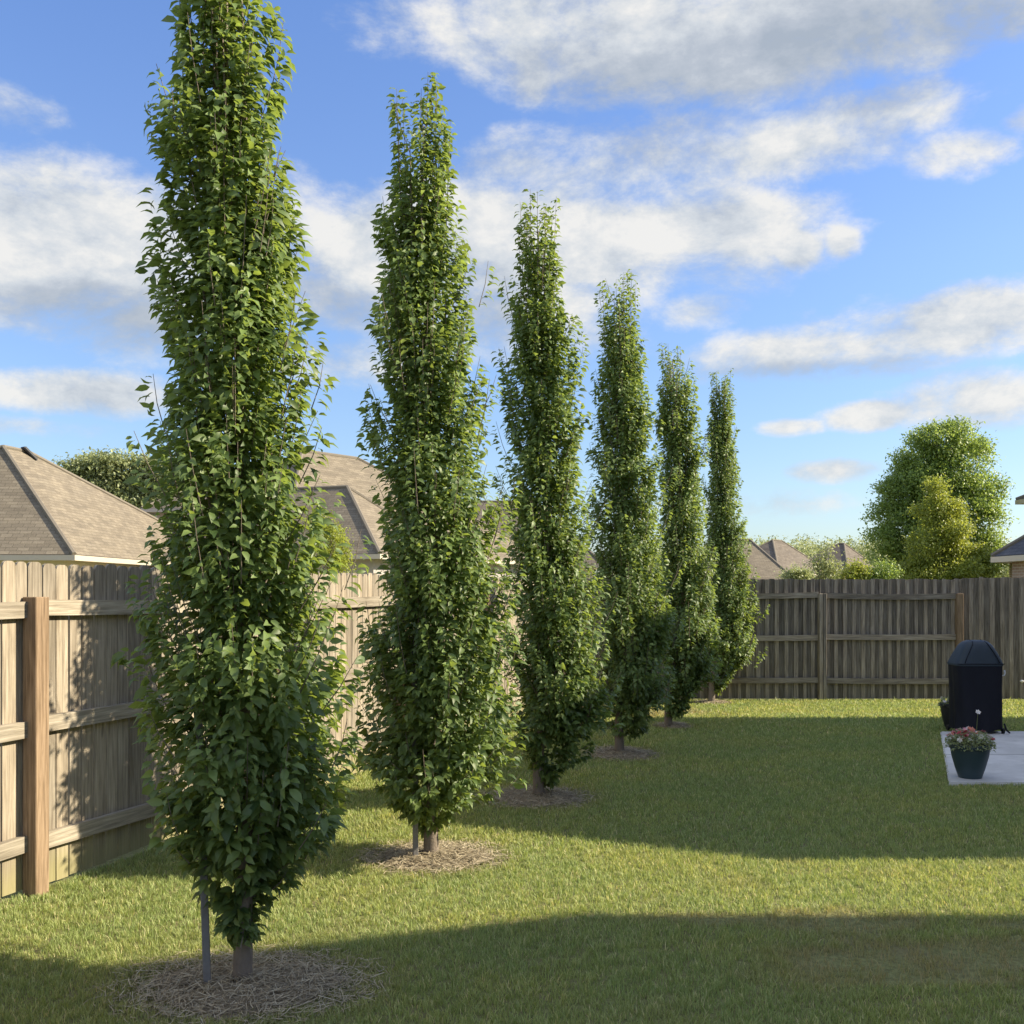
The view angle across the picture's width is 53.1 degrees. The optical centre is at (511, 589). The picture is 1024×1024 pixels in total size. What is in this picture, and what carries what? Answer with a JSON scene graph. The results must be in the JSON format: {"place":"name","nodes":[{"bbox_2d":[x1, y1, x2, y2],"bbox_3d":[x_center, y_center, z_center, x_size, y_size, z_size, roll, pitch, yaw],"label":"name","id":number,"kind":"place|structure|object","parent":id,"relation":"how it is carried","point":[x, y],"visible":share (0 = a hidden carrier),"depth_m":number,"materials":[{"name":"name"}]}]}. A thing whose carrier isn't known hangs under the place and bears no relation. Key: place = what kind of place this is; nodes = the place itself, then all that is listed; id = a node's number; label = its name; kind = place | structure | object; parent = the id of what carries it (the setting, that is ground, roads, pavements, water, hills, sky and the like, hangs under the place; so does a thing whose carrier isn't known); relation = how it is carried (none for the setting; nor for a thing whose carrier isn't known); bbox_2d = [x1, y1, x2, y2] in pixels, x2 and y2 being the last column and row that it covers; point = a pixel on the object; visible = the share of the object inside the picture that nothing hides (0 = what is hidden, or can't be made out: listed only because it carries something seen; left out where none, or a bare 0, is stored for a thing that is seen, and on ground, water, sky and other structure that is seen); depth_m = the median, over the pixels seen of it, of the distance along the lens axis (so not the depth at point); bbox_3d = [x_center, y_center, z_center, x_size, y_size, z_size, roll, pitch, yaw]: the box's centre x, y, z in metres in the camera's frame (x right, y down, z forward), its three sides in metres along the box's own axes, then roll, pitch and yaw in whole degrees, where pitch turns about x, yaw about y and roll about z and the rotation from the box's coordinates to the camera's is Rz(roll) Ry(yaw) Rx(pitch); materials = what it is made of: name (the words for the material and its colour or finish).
{"place":"outdoors","nodes":[
{"label":"outdoors","id":0,"kind":"place"},
{"bbox_2d":[0,697,1023,1023],"bbox_3d":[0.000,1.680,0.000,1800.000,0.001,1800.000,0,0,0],"label":"ground","id":1,"kind":"structure","parent":0,"point":[888,965],"depth_m":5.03,"materials":[{"name":"green plant"}]},
{"bbox_2d":[0,445,181,568],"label":"brick house","id":2,"kind":"structure","parent":1,"relation":"on","point":[52,513],"depth_m":30.75,"materials":[{"name":"beige"}]},
{"bbox_2d":[51,445,199,517],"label":"distant tree","id":3,"kind":"object","parent":1,"relation":"on","point":[108,472],"visible":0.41,"depth_m":58.95,"materials":[{"name":"green plant"}]},
{"bbox_2d":[141,470,260,518],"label":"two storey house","id":4,"kind":"structure","parent":1,"relation":"on","point":[152,510],"depth_m":41.10,"materials":[{"name":"brown"}]},
{"bbox_2d":[194,689,210,983],"bbox_3d":[-1.293,1.055,4.281,0.033,1.350,0.025,-2,2,-17],"label":"tree stake","id":5,"kind":"object","parent":1,"relation":"on","point":[205,944],"depth_m":4.28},
{"bbox_2d":[110,0,373,979],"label":"hornbeam tree","id":6,"kind":"object","parent":1,"relation":"on","point":[260,774],"visible":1,"depth_m":4.19,"materials":[{"name":"green plant"}]},
{"bbox_2d":[84,940,402,1023],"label":"straw bed","id":7,"kind":"object","parent":1,"relation":"on","point":[282,983],"visible":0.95,"depth_m":4.26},
{"bbox_2d":[0,561,565,896],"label":"fence","id":8,"kind":"object","parent":1,"relation":"on","point":[73,799],"visible":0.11,"depth_m":6.02,"materials":[{"name":"brown wood"}]},
{"bbox_2d":[119,451,528,577],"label":"hip roof house","id":9,"kind":"structure","parent":1,"relation":"on","point":[349,479],"depth_m":35.31,"materials":[{"name":"brown"}]},
{"bbox_2d":[298,512,357,573],"bbox_3d":[-3.568,0.083,20.067,1.134,3.397,1.087,0,0,34],"label":"garden shrub","id":10,"kind":"object","parent":1,"relation":"on","point":[333,531],"visible":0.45,"depth_m":19.92,"materials":[{"name":"green plant"}]},
{"bbox_2d":[412,651,417,855],"bbox_3d":[-0.599,1.055,6.326,0.032,1.350,0.024,-1,1,-17],"label":"tree stake","id":11,"kind":"object","parent":1,"relation":"on","point":[415,839],"visible":0.18,"depth_m":6.32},
{"bbox_2d":[326,72,528,853],"bbox_3d":[-0.543,-0.736,6.396,1.308,4.897,1.202,0,0,0],"label":"hornbeam tree","id":12,"kind":"object","parent":1,"relation":"on","point":[448,675],"visible":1,"depth_m":6.24,"materials":[{"name":"green plant"}]},
{"bbox_2d":[344,836,515,877],"bbox_3d":[-0.490,1.650,6.407,1.108,0.080,0.962,0,0,0],"label":"straw bed","id":13,"kind":"object","parent":1,"relation":"on","point":[444,857],"visible":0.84,"depth_m":6.33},
{"bbox_2d":[468,500,598,578],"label":"hip house","id":14,"kind":"structure","parent":1,"relation":"on","point":[499,529],"depth_m":53.23,"materials":[{"name":"brown"}]},
{"bbox_2d":[472,784,601,811],"bbox_3d":[0.202,1.651,8.269,1.131,0.078,1.066,0,0,0],"label":"straw bed","id":15,"kind":"object","parent":1,"relation":"on","point":[522,797],"visible":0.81,"depth_m":8.14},
{"bbox_2d":[490,189,625,794],"bbox_3d":[0.364,-0.732,8.273,1.117,4.889,1.058,0,0,0],"label":"hornbeam tree","id":16,"kind":"object","parent":1,"relation":"on","point":[553,695],"visible":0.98,"depth_m":8.13,"materials":[{"name":"green plant"}]},
{"bbox_2d":[579,744,664,760],"bbox_3d":[1.079,1.646,10.465,0.976,0.088,1.116,0,0,0],"label":"straw bed","id":17,"kind":"object","parent":1,"relation":"on","point":[608,753],"visible":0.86,"depth_m":10.31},
{"bbox_2d":[575,269,688,751],"bbox_3d":[1.219,-0.756,10.453,1.182,4.936,1.120,0,0,39],"label":"hornbeam tree","id":18,"kind":"object","parent":1,"relation":"on","point":[638,645],"visible":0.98,"depth_m":10.29,"materials":[{"name":"green plant"}]},
{"bbox_2d":[654,721,690,728],"bbox_3d":[1.975,1.651,12.575,0.582,0.079,0.718,0,0,0],"label":"straw bed","id":19,"kind":"object","parent":1,"relation":"on","point":[676,725],"visible":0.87,"depth_m":12.48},
{"bbox_2d":[650,343,733,725],"bbox_3d":[2.119,-0.673,12.557,1.029,4.770,1.010,0,0,-31],"label":"hornbeam tree","id":20,"kind":"object","parent":1,"relation":"on","point":[691,654],"visible":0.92,"depth_m":12.39,"materials":[{"name":"green plant"}]},
{"bbox_2d":[694,699,736,704],"bbox_3d":[2.971,1.654,15.188,0.718,0.073,0.619,0,0,0],"label":"straw bed","id":21,"kind":"object","parent":1,"relation":"on","point":[704,701],"visible":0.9,"depth_m":15.11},
{"bbox_2d":[701,368,769,700],"bbox_3d":[3.308,-0.788,15.133,1.060,5.001,0.929,0,0,0],"label":"hornbeam tree","id":22,"kind":"object","parent":1,"relation":"on","point":[722,507],"visible":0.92,"depth_m":15.04,"materials":[{"name":"green plant"}]},
{"bbox_2d":[699,539,791,579],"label":"house","id":23,"kind":"structure","parent":1,"relation":"on","point":[764,562],"depth_m":63.66,"materials":[{"name":"brown"}]},
{"bbox_2d":[568,578,963,698],"bbox_3d":[3.827,0.780,15.578,6.079,1.901,0.150,0,0,0],"label":"fence","id":24,"kind":"object","parent":1,"relation":"on","point":[859,638],"visible":0.52,"depth_m":15.62,"materials":[{"name":"brown wood"}]},
{"bbox_2d":[759,539,822,579],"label":"house","id":25,"kind":"structure","parent":1,"relation":"on","point":[782,553],"depth_m":78.50,"materials":[{"name":"brown brick"}]},
{"bbox_2d":[774,559,817,579],"bbox_3d":[6.673,0.534,23.973,0.957,2.496,1.181,0,0,30],"label":"garden shrub","id":26,"kind":"object","parent":1,"relation":"on","point":[796,572],"visible":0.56,"depth_m":23.85,"materials":[{"name":"green plant"}]},
{"bbox_2d":[599,531,1011,578],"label":"distant woods","id":27,"kind":"object","parent":1,"relation":"on","point":[806,548],"visible":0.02,"depth_m":193.55,"materials":[{"name":"green plant"}]},
{"bbox_2d":[802,539,846,579],"bbox_3d":[7.994,0.244,25.991,1.311,3.074,1.152,0,0,41],"label":"garden shrub","id":28,"kind":"object","parent":1,"relation":"on","point":[826,571],"visible":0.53,"depth_m":25.93,"materials":[{"name":"green plant"}]},
{"bbox_2d":[810,543,874,579],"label":"house","id":29,"kind":"structure","parent":1,"relation":"on","point":[850,552],"depth_m":84.37,"materials":[{"name":"brown brick"}]},
{"bbox_2d":[832,557,875,579],"bbox_3d":[8.343,0.489,24.996,1.173,2.584,1.034,0,0,-18],"label":"garden shrub","id":30,"kind":"object","parent":1,"relation":"on","point":[852,572],"visible":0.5,"depth_m":24.87,"materials":[{"name":"green plant"}]},
{"bbox_2d":[859,556,905,579],"bbox_3d":[9.032,0.483,24.948,1.242,2.596,1.018,0,0,0],"label":"garden shrub","id":31,"kind":"object","parent":1,"relation":"on","point":[885,571],"visible":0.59,"depth_m":24.87,"materials":[{"name":"green plant"}]},
{"bbox_2d":[857,414,1018,579],"bbox_3d":[14.911,-2.183,36.097,5.508,7.931,3.874,0,0,0],"label":"shade tree","id":32,"kind":"object","parent":1,"relation":"on","point":[948,455],"visible":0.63,"depth_m":35.60,"materials":[{"name":"green plant"}]},
{"bbox_2d":[937,697,948,726],"bbox_3d":[5.320,1.476,12.354,0.364,0.409,0.362,0,0,0],"label":"flower pot","id":33,"kind":"object","parent":1,"relation":"on","point":[943,704],"visible":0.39,"depth_m":12.31,"materials":[{"name":"black plastic"}]},
{"bbox_2d":[894,473,1010,579],"bbox_3d":[13.575,-0.933,31.953,3.168,5.430,3.034,0,0,44],"label":"young tree","id":34,"kind":"object","parent":1,"relation":"on","point":[945,531],"visible":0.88,"depth_m":31.62,"materials":[{"name":"green plant"}]},
{"bbox_2d":[961,577,1023,698],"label":"fence","id":35,"kind":"object","parent":1,"relation":"on","point":[994,612],"visible":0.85,"depth_m":15.60,"materials":[{"name":"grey wood"}]},
{"bbox_2d":[991,495,1023,577],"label":"covered porch house","id":36,"kind":"structure","parent":1,"relation":"on","point":[1011,553],"depth_m":26.27,"materials":[{"name":"grey brick"}]},
{"bbox_2d":[0,0,1023,577],"label":"sky","id":37,"kind":"structure","parent":0,"point":[819,202],"materials":[{"name":"blue"}]},
{"bbox_2d":[940,731,1023,785],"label":"patio","id":38,"kind":"structure","parent":0,"point":[1005,763],"depth_m":9.78,"materials":[{"name":"concrete"}]},
{"bbox_2d":[943,710,997,778],"bbox_3d":[4.023,1.352,9.000,0.443,0.597,0.443,0,0,0],"label":"flower pot","id":39,"kind":"object","parent":38,"relation":"on","point":[970,758],"visible":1,"depth_m":8.90,"materials":[{"name":"plastic"}]},
{"bbox_2d":[946,639,1009,733],"bbox_3d":[5.390,1.114,11.879,0.595,1.073,0.413,0,0,0],"label":"covered grill","id":40,"kind":"object","parent":38,"relation":"on","point":[975,668],"visible":0.95,"depth_m":11.70,"materials":[{"name":"black fabric"}]}
]}

